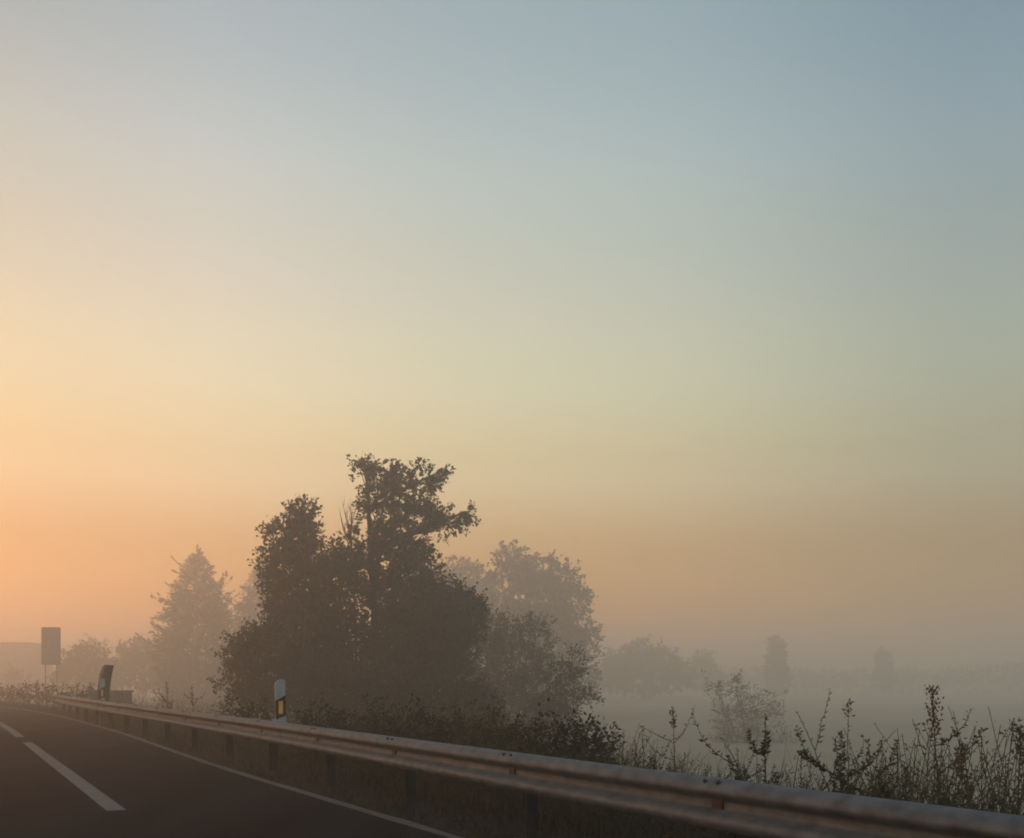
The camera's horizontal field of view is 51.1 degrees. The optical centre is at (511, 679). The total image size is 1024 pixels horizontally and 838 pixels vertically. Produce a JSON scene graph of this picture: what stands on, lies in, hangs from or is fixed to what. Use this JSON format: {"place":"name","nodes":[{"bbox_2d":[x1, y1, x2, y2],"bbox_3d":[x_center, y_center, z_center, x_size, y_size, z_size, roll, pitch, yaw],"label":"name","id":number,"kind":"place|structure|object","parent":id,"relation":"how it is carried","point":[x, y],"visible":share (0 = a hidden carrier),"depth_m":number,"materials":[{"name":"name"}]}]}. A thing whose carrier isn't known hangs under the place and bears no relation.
{"place":"outdoors","nodes":[
{"label":"outdoors","id":0,"kind":"place"},
{"bbox_2d":[0,707,468,837],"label":"road","id":1,"kind":"structure","parent":0,"point":[155,791],"depth_m":12.12,"materials":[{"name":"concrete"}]},
{"bbox_2d":[0,722,23,736],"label":"lane marking","id":2,"kind":"object","parent":1,"relation":"on","point":[15,733],"visible":1,"depth_m":28.11,"materials":[{"name":"paint"}]},
{"bbox_2d":[22,742,125,810],"bbox_3d":[-7.201,1.346,16.923,0.190,0.001,13.404,0,0,-28],"label":"lane marking","id":3,"kind":"object","parent":1,"relation":"on","point":[104,801],"visible":1,"depth_m":14.10,"materials":[{"name":"paint"}]},
{"bbox_2d":[0,706,463,837],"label":"edge line","id":4,"kind":"object","parent":1,"relation":"on","point":[402,821],"visible":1,"depth_m":12.67,"materials":[{"name":"paint"}]},
{"bbox_2d":[0,683,1023,837],"bbox_3d":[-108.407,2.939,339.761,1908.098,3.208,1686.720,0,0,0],"label":"ground","id":5,"kind":"structure","parent":0,"point":[888,714],"depth_m":82.28,"materials":[{"name":"green plant"}]},
{"bbox_2d":[0,663,33,697],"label":"hazy bush","id":6,"kind":"object","parent":5,"relation":"on","point":[13,678],"visible":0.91,"depth_m":178.54,"materials":[{"name":"green plant"}]},
{"bbox_2d":[0,642,52,700],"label":"flat roofed shed","id":7,"kind":"structure","parent":5,"relation":"on","point":[26,656],"depth_m":215.00,"materials":[{"name":"metal"}]},
{"bbox_2d":[0,680,97,709],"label":"verge scrub","id":8,"kind":"object","parent":5,"relation":"on","point":[47,693],"visible":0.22,"depth_m":56.28,"materials":[{"name":"green plant"}]},
{"bbox_2d":[41,627,60,705],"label":"road sign","id":9,"kind":"object","parent":5,"relation":"on","point":[50,645],"visible":0.93,"depth_m":95.01,"materials":[{"name":"metal"}]},
{"bbox_2d":[52,682,54,707],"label":"delineator post","id":10,"kind":"object","parent":5,"relation":"on","point":[53,693],"visible":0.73,"depth_m":58.01,"materials":[{"name":"white plastic"}]},
{"bbox_2d":[46,640,123,698],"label":"hazy bush","id":11,"kind":"object","parent":5,"relation":"on","point":[68,670],"visible":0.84,"depth_m":144.33,"materials":[{"name":"green plant"}]},
{"bbox_2d":[79,633,114,687],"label":"hazy bush","id":12,"kind":"object","parent":5,"relation":"on","point":[93,640],"visible":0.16,"depth_m":189.48,"materials":[{"name":"green plant"}]},
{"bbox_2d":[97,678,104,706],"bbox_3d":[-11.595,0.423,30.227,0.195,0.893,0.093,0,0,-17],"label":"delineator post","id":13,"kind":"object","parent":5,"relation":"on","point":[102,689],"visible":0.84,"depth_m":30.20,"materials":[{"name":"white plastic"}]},
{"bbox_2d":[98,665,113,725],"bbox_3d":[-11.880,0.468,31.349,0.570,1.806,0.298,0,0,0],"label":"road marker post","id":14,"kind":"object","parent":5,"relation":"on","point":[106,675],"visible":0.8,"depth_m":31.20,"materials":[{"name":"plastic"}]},
{"bbox_2d":[86,690,133,715],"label":"concrete block","id":15,"kind":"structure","parent":5,"relation":"on","point":[123,693],"depth_m":43.95,"materials":[{"name":"grey concrete"}]},
{"bbox_2d":[108,634,182,704],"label":"hazy bush","id":16,"kind":"object","parent":5,"relation":"on","point":[136,656],"visible":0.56,"depth_m":154.16,"materials":[{"name":"green plant"}]},
{"bbox_2d":[154,682,178,709],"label":"tall weed","id":17,"kind":"object","parent":5,"relation":"on","point":[164,697],"visible":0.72,"depth_m":25.59,"materials":[{"name":"green plant"}]},
{"bbox_2d":[185,687,205,705],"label":"tall weed","id":18,"kind":"object","parent":5,"relation":"on","point":[193,698],"visible":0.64,"depth_m":24.09,"materials":[{"name":"green plant"}]},
{"bbox_2d":[134,544,256,713],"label":"cedar tree","id":19,"kind":"object","parent":5,"relation":"on","point":[212,615],"visible":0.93,"depth_m":126.44,"materials":[{"name":"green plant"}]},
{"bbox_2d":[208,691,274,751],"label":"bramble bush","id":20,"kind":"object","parent":5,"relation":"on","point":[241,712],"visible":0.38,"depth_m":19.96,"materials":[{"name":"green plant"}]},
{"bbox_2d":[223,552,290,711],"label":"cedar tree","id":21,"kind":"object","parent":5,"relation":"on","point":[248,607],"visible":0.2,"depth_m":138.99,"materials":[{"name":"green plant"}]},
{"bbox_2d":[205,611,318,720],"bbox_3d":[-8.811,0.727,38.519,4.137,6.371,2.803,0,0,0],"label":"leafy shrub","id":22,"kind":"object","parent":5,"relation":"on","point":[252,647],"visible":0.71,"depth_m":38.22,"materials":[{"name":"green plant"}]},
{"bbox_2d":[247,493,371,755],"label":"leafy tree","id":23,"kind":"object","parent":5,"relation":"on","point":[300,605],"visible":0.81,"depth_m":40.88,"materials":[{"name":"green plant"}]},
{"bbox_2d":[291,693,375,774],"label":"bramble bush","id":24,"kind":"object","parent":5,"relation":"on","point":[334,722],"visible":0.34,"depth_m":15.77,"materials":[{"name":"green plant"}]},
{"bbox_2d":[339,498,357,693],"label":"dead sapling","id":25,"kind":"object","parent":5,"relation":"on","point":[354,600],"visible":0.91,"depth_m":40.90,"materials":[{"name":"wood"}]},
{"bbox_2d":[0,700,752,837],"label":"grass","id":26,"kind":"structure","parent":5,"relation":"on","point":[173,735],"depth_m":12.78,"materials":[{"name":"green plant"}]},
{"bbox_2d":[264,641,510,746],"bbox_3d":[-4.236,1.530,36.402,8.521,5.744,3.486,0,0,0],"label":"undergrowth thicket","id":27,"kind":"object","parent":5,"relation":"on","point":[343,691],"visible":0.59,"depth_m":36.03,"materials":[{"name":"green plant"}]},
{"bbox_2d":[342,694,433,781],"bbox_3d":[-1.645,0.794,14.531,1.228,1.337,1.295,0,0,-39],"label":"bramble bush","id":28,"kind":"object","parent":5,"relation":"on","point":[391,722],"visible":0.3,"depth_m":14.54,"materials":[{"name":"green plant"}]},
{"bbox_2d":[305,450,480,699],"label":"poplar tree","id":29,"kind":"object","parent":5,"relation":"on","point":[404,554],"visible":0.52,"depth_m":41.75,"materials":[{"name":"green plant"}]},
{"bbox_2d":[373,562,492,694],"bbox_3d":[-2.955,-0.021,40.049,4.543,8.767,3.224,0,0,0],"label":"round tree","id":30,"kind":"object","parent":5,"relation":"on","point":[424,623],"visible":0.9,"depth_m":39.55,"materials":[{"name":"green plant"}]},
{"bbox_2d":[393,693,495,792],"bbox_3d":[-0.816,0.819,13.448,1.457,1.293,1.229,0,0,0],"label":"bramble bush","id":31,"kind":"object","parent":5,"relation":"on","point":[437,732],"visible":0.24,"depth_m":13.35,"materials":[{"name":"green plant"}]},
{"bbox_2d":[424,554,522,679],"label":"pale tree","id":32,"kind":"object","parent":5,"relation":"on","point":[485,581],"visible":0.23,"depth_m":141.09,"materials":[{"name":"green plant"}]},
{"bbox_2d":[439,601,571,747],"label":"turning shrub","id":33,"kind":"object","parent":5,"relation":"on","point":[496,648],"visible":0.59,"depth_m":52.65,"materials":[{"name":"green plant"}]},
{"bbox_2d":[454,692,559,804],"bbox_3d":[-0.012,0.806,12.220,1.311,1.371,1.204,0,0,0],"label":"bramble bush","id":34,"kind":"object","parent":5,"relation":"on","point":[508,730],"visible":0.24,"depth_m":12.15,"materials":[{"name":"green plant"}]},
{"bbox_2d":[53,659,1023,693],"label":"treeline","id":35,"kind":"object","parent":5,"relation":"on","point":[932,681],"visible":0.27,"depth_m":319.11,"materials":[{"name":"plant"}]},
{"bbox_2d":[54,694,1023,837],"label":"guardrail","id":36,"kind":"object","parent":5,"relation":"on","point":[738,809],"visible":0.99,"depth_m":7.33,"materials":[{"name":"metal"}]},
{"bbox_2d":[274,679,285,722],"bbox_3d":[-3.392,0.435,15.637,0.202,0.870,0.104,0,0,-17],"label":"delineator post","id":37,"kind":"object","parent":36,"relation":"on","point":[280,704],"visible":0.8,"depth_m":15.60,"materials":[{"name":"white plastic"}]},
{"bbox_2d":[59,682,1023,837],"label":"weeds","id":38,"kind":"object","parent":5,"relation":"on","point":[460,787],"visible":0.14,"depth_m":9.31,"materials":[{"name":"green plant"}]},
{"bbox_2d":[477,539,605,711],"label":"pale tree","id":39,"kind":"object","parent":5,"relation":"on","point":[530,585],"visible":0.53,"depth_m":127.01,"materials":[{"name":"green plant"}]},
{"bbox_2d":[521,641,605,757],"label":"twisted shrub","id":40,"kind":"object","parent":5,"relation":"on","point":[566,708],"visible":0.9,"depth_m":41.88,"materials":[{"name":"green plant"}]},
{"bbox_2d":[512,697,639,823],"bbox_3d":[0.594,0.833,11.043,1.446,1.315,1.160,0,0,0],"label":"bramble bush","id":41,"kind":"object","parent":5,"relation":"on","point":[577,740],"visible":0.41,"depth_m":10.92,"materials":[{"name":"green plant"}]},
{"bbox_2d":[583,735,605,818],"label":"tall weed","id":42,"kind":"object","parent":5,"relation":"on","point":[589,758],"visible":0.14,"depth_m":9.65,"materials":[{"name":"green plant"}]},
{"bbox_2d":[590,633,701,699],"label":"domed tree","id":43,"kind":"object","parent":5,"relation":"on","point":[622,665],"visible":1,"depth_m":221.61,"materials":[{"name":"green plant"}]},
{"bbox_2d":[633,729,681,837],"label":"tall weed","id":44,"kind":"object","parent":5,"relation":"on","point":[653,765],"visible":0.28,"depth_m":9.06,"materials":[{"name":"green plant"}]},
{"bbox_2d":[638,706,692,825],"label":"tall weed","id":45,"kind":"object","parent":5,"relation":"on","point":[673,723],"visible":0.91,"depth_m":9.32,"materials":[{"name":"green plant"}]},
{"bbox_2d":[684,649,728,696],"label":"tree","id":46,"kind":"object","parent":5,"relation":"on","point":[703,661],"visible":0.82,"depth_m":259.06,"materials":[{"name":"green plant"}]},
{"bbox_2d":[690,711,766,782],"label":"tall weed","id":47,"kind":"object","parent":5,"relation":"on","point":[716,753],"visible":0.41,"depth_m":7.24,"materials":[{"name":"green plant"}]},
{"bbox_2d":[718,745,770,837],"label":"tall weed","id":48,"kind":"object","parent":5,"relation":"on","point":[759,771],"visible":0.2,"depth_m":7.82,"materials":[{"name":"green plant"}]},
{"bbox_2d":[699,669,805,743],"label":"misty shrub","id":49,"kind":"object","parent":5,"relation":"on","point":[742,715],"visible":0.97,"depth_m":72.07,"materials":[{"name":"green plant"}]},
{"bbox_2d":[725,713,780,784],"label":"tall weed","id":50,"kind":"object","parent":5,"relation":"on","point":[761,752],"visible":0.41,"depth_m":7.34,"materials":[{"name":"green plant"}]},
{"bbox_2d":[761,634,793,697],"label":"column tree","id":51,"kind":"object","parent":5,"relation":"on","point":[776,674],"visible":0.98,"depth_m":252.14,"materials":[{"name":"green plant"}]},
{"bbox_2d":[798,754,837,790],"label":"tall weed","id":52,"kind":"object","parent":5,"relation":"on","point":[823,785],"visible":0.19,"depth_m":7.24,"materials":[{"name":"green plant"}]},
{"bbox_2d":[796,688,852,791],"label":"tall weed","id":53,"kind":"object","parent":5,"relation":"on","point":[819,736],"visible":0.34,"depth_m":7.04,"materials":[{"name":"green plant"}]},
{"bbox_2d":[794,725,897,796],"bbox_3d":[2.061,0.838,6.701,0.658,1.099,0.361,0,0,-16],"label":"tall weed","id":54,"kind":"object","parent":5,"relation":"on","point":[840,757],"visible":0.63,"depth_m":6.72,"materials":[{"name":"green plant"}]},
{"bbox_2d":[841,698,889,793],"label":"tall weed","id":55,"kind":"object","parent":5,"relation":"on","point":[848,757],"visible":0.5,"depth_m":8.04,"materials":[{"name":"green plant"}]},
{"bbox_2d":[835,739,899,798],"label":"tall weed","id":56,"kind":"object","parent":5,"relation":"on","point":[849,789],"visible":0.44,"depth_m":6.58,"materials":[{"name":"green plant"}]},
{"bbox_2d":[871,646,898,694],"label":"column tree","id":57,"kind":"object","parent":5,"relation":"on","point":[883,665],"visible":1,"depth_m":289.26,"materials":[{"name":"green plant"}]},
{"bbox_2d":[876,767,936,803],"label":"tall weed","id":58,"kind":"object","parent":5,"relation":"on","point":[883,790],"visible":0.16,"depth_m":5.94,"materials":[{"name":"green plant"}]},
{"bbox_2d":[939,739,969,805],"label":"tall weed","id":59,"kind":"object","parent":5,"relation":"on","point":[961,768],"visible":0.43,"depth_m":5.92,"materials":[{"name":"green plant"}]},
{"bbox_2d":[922,685,1012,812],"bbox_3d":[2.557,0.710,6.080,0.450,1.363,0.414,0,0,40],"label":"tall weed","id":60,"kind":"object","parent":5,"relation":"on","point":[943,740],"visible":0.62,"depth_m":6.10,"materials":[{"name":"green plant"}]},
{"bbox_2d":[956,777,998,811],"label":"tall weed","id":61,"kind":"object","parent":5,"relation":"on","point":[991,807],"visible":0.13,"depth_m":5.29,"materials":[{"name":"green plant"}]},
{"bbox_2d":[1000,718,1023,814],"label":"tall weed","id":62,"kind":"object","parent":5,"relation":"on","point":[1021,735],"visible":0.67,"depth_m":5.60,"materials":[{"name":"green plant"}]},
{"bbox_2d":[0,0,1023,685],"label":"sky","id":63,"kind":"structure","parent":0,"point":[712,308],"materials":[{"name":"blue"}]}
]}

